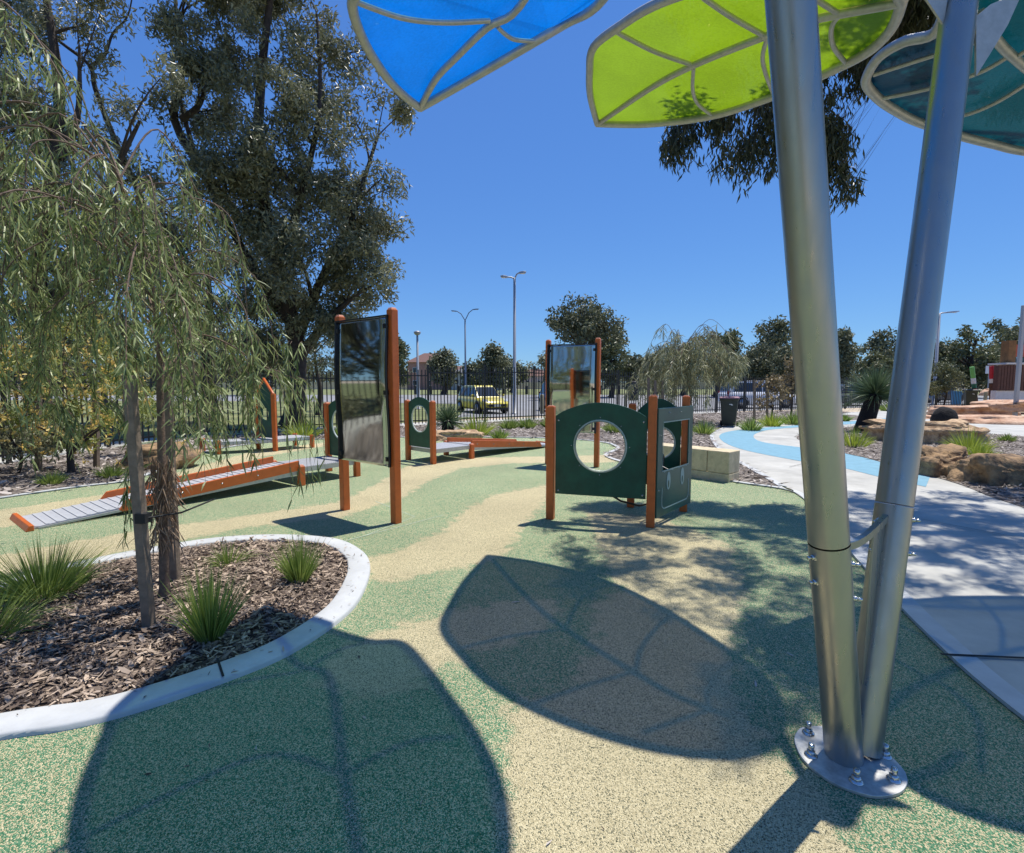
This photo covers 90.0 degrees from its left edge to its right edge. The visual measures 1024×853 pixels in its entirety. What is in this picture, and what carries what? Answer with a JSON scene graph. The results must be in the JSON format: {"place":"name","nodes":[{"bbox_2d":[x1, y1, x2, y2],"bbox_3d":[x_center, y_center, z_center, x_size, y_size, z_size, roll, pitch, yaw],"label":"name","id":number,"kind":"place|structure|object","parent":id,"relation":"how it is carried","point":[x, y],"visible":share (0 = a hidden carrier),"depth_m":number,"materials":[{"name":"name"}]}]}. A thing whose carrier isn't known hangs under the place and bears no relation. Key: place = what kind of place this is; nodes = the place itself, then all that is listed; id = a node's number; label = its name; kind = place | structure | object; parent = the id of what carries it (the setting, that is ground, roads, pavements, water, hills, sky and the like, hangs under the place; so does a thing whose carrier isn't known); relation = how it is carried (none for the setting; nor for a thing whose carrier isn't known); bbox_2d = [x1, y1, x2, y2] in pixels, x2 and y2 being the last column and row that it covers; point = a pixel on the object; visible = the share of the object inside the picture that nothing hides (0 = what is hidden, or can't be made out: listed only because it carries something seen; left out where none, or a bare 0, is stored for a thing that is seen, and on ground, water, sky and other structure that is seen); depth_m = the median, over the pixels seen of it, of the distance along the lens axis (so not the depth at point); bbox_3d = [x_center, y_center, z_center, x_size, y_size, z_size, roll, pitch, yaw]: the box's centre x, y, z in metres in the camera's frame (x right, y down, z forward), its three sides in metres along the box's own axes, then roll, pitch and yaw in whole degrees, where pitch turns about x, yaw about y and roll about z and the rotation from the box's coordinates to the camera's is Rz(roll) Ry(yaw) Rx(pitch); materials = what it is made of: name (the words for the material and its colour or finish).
{"place":"outdoors","nodes":[
{"label":"outdoors","id":0,"kind":"place"},
{"bbox_2d":[0,400,468,464],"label":"lawn","id":1,"kind":"structure","parent":0,"point":[240,417],"depth_m":24.93,"materials":[{"name":"green plant"}]},
{"bbox_2d":[0,0,195,438],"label":"gum tree","id":2,"kind":"object","parent":1,"relation":"on","point":[46,23],"visible":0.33,"depth_m":13.66,"materials":[{"name":"green plant"}]},
{"bbox_2d":[25,0,286,421],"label":"gum tree","id":3,"kind":"object","parent":1,"relation":"on","point":[164,214],"visible":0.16,"depth_m":19.44,"materials":[{"name":"green plant"}]},
{"bbox_2d":[127,0,417,426],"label":"gum tree","id":4,"kind":"object","parent":1,"relation":"on","point":[279,245],"visible":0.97,"depth_m":16.93,"materials":[{"name":"green plant"}]},
{"bbox_2d":[283,326,333,414],"bbox_3d":[-9.786,-3.117,25.938,4.559,5.101,3.329,0,5,0],"label":"lawn tree","id":5,"kind":"object","parent":1,"relation":"on","point":[311,357],"visible":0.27,"depth_m":25.58,"materials":[{"name":"green plant"}]},
{"bbox_2d":[0,411,720,463],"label":"footpath","id":6,"kind":"structure","parent":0,"point":[116,443],"depth_m":14.80,"materials":[{"name":"concrete"}]},
{"bbox_2d":[0,410,850,495],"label":"bark mulch","id":7,"kind":"object","parent":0,"point":[7,489],"visible":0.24,"depth_m":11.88,"materials":[{"name":"brown wood"}]},
{"bbox_2d":[0,398,99,472],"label":"garden shrub","id":8,"kind":"object","parent":7,"relation":"on","point":[14,444],"visible":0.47,"depth_m":8.88,"materials":[{"name":"green plant"}]},
{"bbox_2d":[31,468,71,484],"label":"grass tussock","id":9,"kind":"object","parent":7,"relation":"on","point":[50,479],"depth_m":7.88,"materials":[{"name":"green plant"}]},
{"bbox_2d":[0,303,185,474],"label":"flowering shrub","id":10,"kind":"object","parent":7,"relation":"on","point":[88,436],"visible":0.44,"depth_m":8.46,"materials":[{"name":"green plant"}]},
{"bbox_2d":[93,388,99,466],"bbox_3d":[-7.688,0.038,9.472,0.158,1.492,0.095,0,5,0],"label":"timber stake","id":11,"kind":"object","parent":7,"relation":"on","point":[96,458],"visible":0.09,"depth_m":9.47,"materials":[{"name":"brown wood"}]},
{"bbox_2d":[93,463,125,477],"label":"grass tussock","id":12,"kind":"object","parent":7,"relation":"on","point":[111,472],"depth_m":8.44,"materials":[{"name":"green plant"}]},
{"bbox_2d":[106,374,156,437],"bbox_3d":[-8.201,-0.297,11.093,1.038,1.918,0.930,0,5,0],"label":"tree","id":13,"kind":"object","parent":7,"relation":"on","point":[140,416],"visible":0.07,"depth_m":11.11,"materials":[{"name":"green plant"}]},
{"bbox_2d":[0,367,287,463],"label":"picket fence","id":14,"kind":"object","parent":7,"relation":"on","point":[105,400],"visible":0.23,"depth_m":13.15,"materials":[{"name":"black metal"}]},
{"bbox_2d":[115,442,203,470],"bbox_3d":[-6.524,0.566,9.598,1.340,0.475,1.000,0,5,0],"label":"boulder","id":15,"kind":"object","parent":7,"relation":"on","point":[193,454],"visible":0.26,"depth_m":9.34,"materials":[{"name":"stone"}]},
{"bbox_2d":[280,414,322,435],"bbox_3d":[-5.972,-0.031,14.563,1.537,0.729,1.327,4,6,42],"label":"grass tussock","id":16,"kind":"object","parent":7,"relation":"on","point":[300,430],"depth_m":14.53,"materials":[{"name":"green plant"}]},
{"bbox_2d":[436,400,465,429],"bbox_3d":[-1.971,-0.273,15.776,1.434,1.228,1.481,0,5,0],"label":"grass tree","id":17,"kind":"object","parent":7,"relation":"on","point":[444,415],"visible":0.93,"depth_m":15.67,"materials":[{"name":"green plant"}]},
{"bbox_2d":[286,365,617,428],"bbox_3d":[-1.230,-1.316,20.477,14.405,2.322,0.247,-3,6,-31],"label":"picket fence","id":18,"kind":"object","parent":7,"relation":"on","point":[485,373],"visible":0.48,"depth_m":20.41,"materials":[{"name":"black metal"}]},
{"bbox_2d":[454,412,498,434],"bbox_3d":[-1.131,-0.147,15.522,1.563,0.803,1.715,0,5,0],"label":"grass tussock","id":19,"kind":"object","parent":7,"relation":"on","point":[480,428],"depth_m":15.45,"materials":[{"name":"green plant"}]},
{"bbox_2d":[495,415,522,428],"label":"grass tussock","id":20,"kind":"object","parent":7,"relation":"on","point":[510,423],"depth_m":17.53,"materials":[{"name":"green plant"}]},
{"bbox_2d":[620,319,750,422],"bbox_3d":[6.873,-2.127,20.058,4.630,4.018,4.473,0,5,0],"label":"weeping tree","id":21,"kind":"object","parent":7,"relation":"on","point":[680,355],"visible":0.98,"depth_m":19.28,"materials":[{"name":"green plant"}]},
{"bbox_2d":[693,418,716,434],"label":"grass tussock","id":22,"kind":"object","parent":7,"relation":"on","point":[702,429],"depth_m":15.71,"materials":[{"name":"green plant"}]},
{"bbox_2d":[719,396,739,425],"bbox_3d":[7.880,-0.545,18.576,0.659,1.101,0.847,2,5,26],"label":"wheelie bin","id":23,"kind":"object","parent":7,"relation":"on","point":[729,406],"visible":0.94,"depth_m":18.29,"materials":[{"name":"green"}]},
{"bbox_2d":[734,417,768,430],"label":"grass tussock","id":24,"kind":"object","parent":7,"relation":"on","point":[751,426],"depth_m":16.83,"materials":[{"name":"green plant"}]},
{"bbox_2d":[752,373,791,414],"bbox_3d":[10.154,-1.138,20.143,1.679,2.036,1.155,-3,6,-30],"label":"bronze shrub","id":25,"kind":"object","parent":7,"relation":"on","point":[775,390],"visible":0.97,"depth_m":20.11,"materials":[{"name":"brown plant"}]},
{"bbox_2d":[756,411,787,426],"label":"grass tussock","id":26,"kind":"object","parent":7,"relation":"on","point":[772,421],"depth_m":18.51,"materials":[{"name":"green plant"}]},
{"bbox_2d":[781,355,795,416],"bbox_3d":[12.348,-1.726,22.051,1.489,2.891,1.610,3,6,32],"label":"bronze shrub","id":27,"kind":"object","parent":7,"relation":"on","point":[790,380],"visible":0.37,"depth_m":21.95,"materials":[{"name":"brown plant"}]},
{"bbox_2d":[617,370,964,412],"bbox_3d":[17.259,-2.011,29.557,26.855,2.199,1.199,-2,5,-21],"label":"picket fence","id":28,"kind":"object","parent":7,"relation":"on","point":[935,402],"visible":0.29,"depth_m":28.12,"materials":[{"name":"black metal"}]},
{"bbox_2d":[710,410,927,487],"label":"kerb","id":29,"kind":"structure","parent":7,"relation":"on","point":[775,482],"depth_m":9.27,"materials":[{"name":"concrete"}]},
{"bbox_2d":[930,406,958,420],"bbox_3d":[15.275,-0.279,18.060,0.789,0.850,0.777,0,5,0],"label":"boulder","id":30,"kind":"object","parent":7,"relation":"on","point":[942,413],"visible":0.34,"depth_m":17.89,"materials":[{"name":"black stone"}]},
{"bbox_2d":[407,353,452,389],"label":"house","id":31,"kind":"structure","parent":0,"point":[423,359],"depth_m":134.42,"materials":[{"name":"brick"}]},
{"bbox_2d":[7,389,978,394],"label":"lawn","id":32,"kind":"structure","parent":0,"point":[333,392],"depth_m":93.67,"materials":[{"name":"green plant"}]},
{"bbox_2d":[423,346,459,394],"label":"tree","id":33,"kind":"object","parent":32,"relation":"on","point":[445,359],"visible":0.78,"depth_m":73.58,"materials":[{"name":"green plant"}]},
{"bbox_2d":[459,358,479,385],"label":"tree","id":34,"kind":"object","parent":32,"relation":"on","point":[472,365],"visible":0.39,"depth_m":92.99,"materials":[{"name":"green plant"}]},
{"bbox_2d":[497,358,532,391],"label":"tree","id":35,"kind":"object","parent":32,"relation":"on","point":[517,364],"visible":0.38,"depth_m":88.46,"materials":[{"name":"green plant"}]},
{"bbox_2d":[619,352,658,389],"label":"tree","id":36,"kind":"object","parent":32,"relation":"on","point":[629,365],"visible":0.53,"depth_m":78.14,"materials":[{"name":"green plant"}]},
{"bbox_2d":[981,316,1023,357],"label":"tree","id":37,"kind":"object","parent":32,"relation":"on","point":[1004,333],"visible":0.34,"depth_m":78.99,"materials":[{"name":"green plant"}]},
{"bbox_2d":[11,395,988,416],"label":"carpark","id":38,"kind":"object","parent":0,"point":[980,398],"depth_m":46.01,"materials":[{"name":"asphalt"}]},
{"bbox_2d":[218,356,285,391],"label":"tree","id":39,"kind":"object","parent":38,"relation":"on","point":[263,374],"visible":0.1,"depth_m":67.84,"materials":[{"name":"green plant"}]},
{"bbox_2d":[398,333,410,387],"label":"tree","id":40,"kind":"object","parent":38,"relation":"on","point":[403,352],"visible":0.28,"depth_m":59.16,"materials":[{"name":"green plant"}]},
{"bbox_2d":[456,385,507,413],"bbox_3d":[-1.679,-1.525,28.578,1.980,1.547,3.939,-3,5,-28],"label":"parked car","id":41,"kind":"object","parent":38,"relation":"on","point":[468,395],"visible":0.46,"depth_m":27.77,"materials":[{"name":"yellow paint"}]},
{"bbox_2d":[474,339,512,391],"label":"tree","id":42,"kind":"object","parent":38,"relation":"on","point":[494,356],"visible":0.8,"depth_m":68.61,"materials":[{"name":"green plant"}]},
{"bbox_2d":[500,271,525,413],"bbox_3d":[0.067,-4.340,26.732,1.330,7.369,0.323,0,5,0],"label":"street light","id":43,"kind":"object","parent":38,"relation":"on","point":[514,316],"visible":0.93,"depth_m":26.64,"materials":[{"name":"grey metal"}]},
{"bbox_2d":[544,290,629,348],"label":"tree","id":44,"kind":"object","parent":38,"relation":"on","point":[583,323],"visible":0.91,"depth_m":58.19,"materials":[{"name":"green plant"}]},
{"bbox_2d":[601,338,631,397],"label":"tree","id":45,"kind":"object","parent":38,"relation":"on","point":[610,354],"visible":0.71,"depth_m":57.01,"materials":[{"name":"green plant"}]},
{"bbox_2d":[692,327,745,396],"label":"tree","id":46,"kind":"object","parent":38,"relation":"on","point":[734,334],"visible":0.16,"depth_m":59.32,"materials":[{"name":"green plant"}]},
{"bbox_2d":[728,340,776,380],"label":"tree","id":47,"kind":"object","parent":38,"relation":"on","point":[760,366],"visible":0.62,"depth_m":53.12,"materials":[{"name":"green plant"}]},
{"bbox_2d":[717,381,796,408],"bbox_3d":[16.109,-2.085,33.673,4.739,1.836,2.130,0,5,-4],"label":"parked car","id":48,"kind":"object","parent":38,"relation":"on","point":[748,397],"visible":0.19,"depth_m":32.82,"materials":[{"name":"white paint"}]},
{"bbox_2d":[750,314,791,375],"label":"tree","id":49,"kind":"object","parent":38,"relation":"on","point":[779,330],"visible":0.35,"depth_m":64.20,"materials":[{"name":"green plant"}]},
{"bbox_2d":[769,342,794,393],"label":"tree","id":50,"kind":"object","parent":38,"relation":"on","point":[781,353],"visible":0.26,"depth_m":49.29,"materials":[{"name":"green plant"}]},
{"bbox_2d":[838,326,862,383],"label":"tree","id":51,"kind":"object","parent":38,"relation":"on","point":[848,353],"visible":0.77,"depth_m":46.82,"materials":[{"name":"green plant"}]},
{"bbox_2d":[853,349,893,386],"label":"tree","id":52,"kind":"object","parent":38,"relation":"on","point":[874,360],"visible":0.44,"depth_m":51.32,"materials":[{"name":"green plant"}]},
{"bbox_2d":[851,325,896,382],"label":"tree","id":53,"kind":"object","parent":38,"relation":"on","point":[886,348],"visible":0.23,"depth_m":69.21,"materials":[{"name":"green plant"}]},
{"bbox_2d":[932,311,959,403],"bbox_3d":[32.833,-5.324,39.695,3.150,7.177,0.456,0,5,0],"label":"street light","id":54,"kind":"object","parent":38,"relation":"on","point":[937,343],"visible":0.52,"depth_m":39.52,"materials":[{"name":"grey metal"}]},
{"bbox_2d":[931,341,965,379],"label":"tree","id":55,"kind":"object","parent":38,"relation":"on","point":[952,349],"visible":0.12,"depth_m":57.73,"materials":[{"name":"green plant"}]},
{"bbox_2d":[934,324,1000,392],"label":"tree","id":56,"kind":"object","parent":38,"relation":"on","point":[981,359],"visible":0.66,"depth_m":56.92,"materials":[{"name":"green plant"}]},
{"bbox_2d":[0,432,1023,852],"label":"rubber ground","id":57,"kind":"structure","parent":0,"point":[664,646],"depth_m":2.44,"materials":[{"name":"green rubber"}]},
{"bbox_2d":[0,0,165,477],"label":"weeping tree","id":58,"kind":"object","parent":57,"relation":"on","point":[55,76],"visible":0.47,"depth_m":3.54,"materials":[{"name":"green plant"}]},
{"bbox_2d":[9,400,360,531],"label":"play ramp","id":59,"kind":"structure","parent":57,"relation":"on","point":[268,469],"depth_m":7.16,"materials":[{"name":"orange paint"}]},
{"bbox_2d":[0,534,369,739],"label":"kerb","id":60,"kind":"structure","parent":57,"relation":"on","point":[340,606],"depth_m":2.70,"materials":[{"name":"concrete"}]},
{"bbox_2d":[199,378,314,454],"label":"play deck","id":61,"kind":"structure","parent":57,"relation":"on","point":[269,424],"depth_m":11.82,"materials":[{"name":"orange paint"}]},
{"bbox_2d":[334,307,401,523],"bbox_3d":[-1.696,-0.126,5.905,1.066,2.370,0.147,4,6,38],"label":"distorting mirror","id":62,"kind":"object","parent":57,"relation":"on","point":[366,367],"visible":1,"depth_m":5.75,"materials":[{"name":"orange paint"}]},
{"bbox_2d":[0,437,803,498],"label":"kerb","id":63,"kind":"structure","parent":57,"relation":"on","point":[801,494],"depth_m":7.83,"materials":[{"name":"concrete"}]},
{"bbox_2d":[436,429,484,440],"bbox_3d":[-1.552,0.246,14.223,1.588,0.313,0.816,0,5,0],"label":"boulder","id":64,"kind":"object","parent":57,"relation":"on","point":[442,435],"visible":0.52,"depth_m":13.94,"materials":[{"name":"stone"}]},
{"bbox_2d":[404,397,544,463],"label":"play ramp","id":65,"kind":"structure","parent":57,"relation":"on","point":[424,440],"depth_m":10.37,"materials":[{"name":"orange paint"}]},
{"bbox_2d":[545,338,600,467],"bbox_3d":[1.126,-0.447,9.641,1.061,2.390,0.147,2,5,25],"label":"distorting mirror","id":66,"kind":"object","parent":57,"relation":"on","point":[572,375],"visible":0.81,"depth_m":9.53,"materials":[{"name":"orange paint"}]},
{"bbox_2d":[546,395,692,527],"bbox_3d":[1.281,0.336,6.006,1.555,1.432,1.028,2,5,20],"label":"play cubby","id":67,"kind":"object","parent":57,"relation":"on","point":[635,470],"visible":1,"depth_m":5.71,"materials":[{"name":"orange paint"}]},
{"bbox_2d":[347,0,1023,798],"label":"shade structure","id":68,"kind":"object","parent":57,"relation":"on","point":[951,80],"visible":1,"depth_m":2.27,"materials":[{"name":"metal"}]},
{"bbox_2d":[663,443,739,482],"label":"limestone wall","id":69,"kind":"structure","parent":57,"relation":"on","point":[716,464],"depth_m":8.24,"materials":[{"name":"beige stone"}]},
{"bbox_2d":[0,0,1023,381],"label":"sky","id":70,"kind":"structure","parent":0,"point":[512,172],"materials":[{"name":"blue"}]},
{"bbox_2d":[6,389,1023,422],"bbox_3d":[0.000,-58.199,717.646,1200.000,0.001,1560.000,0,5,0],"label":"ground","id":71,"kind":"structure","parent":0,"point":[858,409],"depth_m":30.83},
{"bbox_2d":[9,355,99,395],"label":"tree","id":72,"kind":"object","parent":71,"relation":"on","point":[82,366],"visible":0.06,"depth_m":68.73,"materials":[{"name":"green plant"}]},
{"bbox_2d":[0,536,349,712],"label":"bark mulch","id":73,"kind":"object","parent":71,"relation":"on","point":[65,659],"visible":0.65,"depth_m":3.24,"materials":[{"name":"brown wood"}]},
{"bbox_2d":[0,573,72,642],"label":"grass tussock","id":74,"kind":"object","parent":73,"relation":"on","point":[6,625],"depth_m":3.20,"materials":[{"name":"green plant"}]},
{"bbox_2d":[0,531,125,608],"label":"grass tussock","id":75,"kind":"object","parent":73,"relation":"on","point":[57,574],"depth_m":3.68,"materials":[{"name":"green plant"}]},
{"bbox_2d":[0,112,327,600],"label":"weeping tree","id":76,"kind":"object","parent":73,"relation":"on","point":[139,216],"visible":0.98,"depth_m":3.33,"materials":[{"name":"green plant"}]},
{"bbox_2d":[121,375,214,629],"bbox_3d":[-2.206,0.482,3.353,0.136,1.622,0.489,3,6,32],"label":"timber stake","id":77,"kind":"object","parent":73,"relation":"on","point":[142,517],"visible":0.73,"depth_m":3.17,"materials":[{"name":"grey wood"}]},
{"bbox_2d":[163,356,180,583],"bbox_3d":[-2.616,0.357,3.926,0.060,1.775,0.075,0,5,0],"label":"timber stake","id":78,"kind":"object","parent":73,"relation":"on","point":[175,567],"visible":0.22,"depth_m":3.93,"materials":[{"name":"brown wood"}]},
{"bbox_2d":[150,561,251,644],"bbox_3d":[-1.823,1.039,3.073,0.562,0.521,0.511,4,6,37],"label":"grass tussock","id":79,"kind":"object","parent":73,"relation":"on","point":[206,624],"depth_m":3.04,"materials":[{"name":"green plant"}]},
{"bbox_2d":[202,539,256,567],"bbox_3d":[-2.427,1.064,4.386,0.515,0.252,0.513,0,5,0],"label":"grass tussock","id":80,"kind":"object","parent":73,"relation":"on","point":[227,559],"depth_m":4.38,"materials":[{"name":"green plant"}]},
{"bbox_2d":[264,531,329,583],"bbox_3d":[-1.645,0.997,3.972,0.509,0.454,0.522,0,5,0],"label":"grass tussock","id":81,"kind":"object","parent":73,"relation":"on","point":[295,567],"depth_m":3.94,"materials":[{"name":"green plant"}]},
{"bbox_2d":[6,359,961,381],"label":"distant bush","id":82,"kind":"object","parent":71,"relation":"on","point":[541,366],"visible":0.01,"depth_m":162.51,"materials":[{"name":"green plant"}]},
{"bbox_2d":[6,382,986,388],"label":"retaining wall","id":83,"kind":"structure","parent":71,"relation":"on","point":[701,384],"depth_m":150.28,"materials":[{"name":"stone"}]},
{"bbox_2d":[658,0,935,214],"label":"gum tree","id":84,"kind":"object","parent":71,"relation":"on","point":[919,16],"visible":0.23,"depth_m":7.01,"materials":[{"name":"green plant"}]},
{"bbox_2d":[795,426,1023,506],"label":"bark mulch","id":85,"kind":"object","parent":71,"relation":"on","point":[977,483],"visible":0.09,"depth_m":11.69,"materials":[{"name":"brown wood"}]},
{"bbox_2d":[844,425,877,446],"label":"grass tussock","id":86,"kind":"object","parent":85,"relation":"on","point":[853,437],"depth_m":12.47,"materials":[{"name":"green plant"}]},
{"bbox_2d":[841,360,892,431],"bbox_3d":[11.526,-0.952,16.277,2.426,2.415,2.437,0,5,0],"label":"grass tree","id":87,"kind":"object","parent":85,"relation":"on","point":[874,390],"visible":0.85,"depth_m":16.15,"materials":[{"name":"green plant"}]},
{"bbox_2d":[858,419,990,443],"bbox_3d":[11.061,0.152,13.586,3.122,0.699,1.535,1,5,17],"label":"boulder","id":88,"kind":"object","parent":85,"relation":"on","point":[935,432],"visible":0.34,"depth_m":13.04,"materials":[{"name":"stone"}]},
{"bbox_2d":[919,443,967,477],"bbox_3d":[7.350,0.593,8.724,0.977,0.581,0.747,-1,5,-17],"label":"boulder","id":89,"kind":"object","parent":85,"relation":"on","point":[936,462],"visible":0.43,"depth_m":8.60,"materials":[{"name":"stone"}]},
{"bbox_2d":[939,426,1005,451],"bbox_3d":[10.380,0.236,11.655,1.251,0.680,1.364,0,5,0],"label":"grass tussock","id":90,"kind":"object","parent":85,"relation":"on","point":[969,443],"depth_m":11.61,"materials":[{"name":"green plant"}]},
{"bbox_2d":[967,444,1001,454],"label":"grass tussock","id":91,"kind":"object","parent":85,"relation":"on","point":[980,448],"depth_m":10.80,"materials":[{"name":"green plant"}]},
{"bbox_2d":[946,453,1023,486],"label":"boulder","id":92,"kind":"object","parent":85,"relation":"on","point":[991,469],"visible":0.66,"depth_m":7.74,"materials":[{"name":"stone"}]},
{"bbox_2d":[929,359,970,404],"bbox_3d":[28.050,-2.890,33.456,4.118,3.341,3.741,0,5,0],"label":"tree","id":93,"kind":"object","parent":71,"relation":"on","point":[935,388],"visible":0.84,"depth_m":32.75,"materials":[{"name":"green plant"}]},
{"bbox_2d":[963,389,978,405],"bbox_3d":[30.891,-1.914,34.541,0.704,1.177,0.905,3,5,29],"label":"wheelie bin","id":94,"kind":"object","parent":71,"relation":"on","point":[970,395],"visible":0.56,"depth_m":34.25,"materials":[{"name":"green"}]},
{"bbox_2d":[988,340,1023,399],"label":"clad building","id":95,"kind":"structure","parent":71,"relation":"on","point":[1004,377],"depth_m":30.03,"materials":[{"name":"paint"}]},
{"bbox_2d":[988,400,1023,411],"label":"sandstone slab","id":96,"kind":"structure","parent":71,"relation":"on","point":[1008,405],"depth_m":22.32,"materials":[{"name":"beige stone"}]},
{"bbox_2d":[1012,305,1023,415],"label":"camera post","id":97,"kind":"object","parent":71,"relation":"on","point":[1019,364],"visible":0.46,"depth_m":21.98,"materials":[{"name":"grey metal"}]},
{"bbox_2d":[713,411,1023,694],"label":"path","id":98,"kind":"structure","parent":0,"point":[963,585],"depth_m":4.74,"materials":[{"name":"concrete"}]},
{"bbox_2d":[719,418,929,486],"bbox_3d":[11.853,0.027,18.125,5.222,0.001,23.317,4,6,41],"label":"blue stripe","id":99,"kind":"object","parent":98,"relation":"on","point":[744,440],"visible":0.59,"depth_m":11.81,"materials":[{"name":"paint"}]},
{"bbox_2d":[850,535,1023,719],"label":"kerb","id":100,"kind":"structure","parent":98,"relation":"on","point":[992,682],"depth_m":2.90,"materials":[{"name":"concrete"}]},
{"bbox_2d":[926,405,1021,415],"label":"sandstone slab","id":101,"kind":"structure","parent":98,"relation":"on","point":[974,409],"depth_m":24.31,"materials":[{"name":"beige stone"}]},
{"bbox_2d":[958,414,1023,424],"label":"sandstone slab","id":102,"kind":"structure","parent":98,"relation":"on","point":[994,419],"depth_m":19.77,"materials":[{"name":"beige stone"}]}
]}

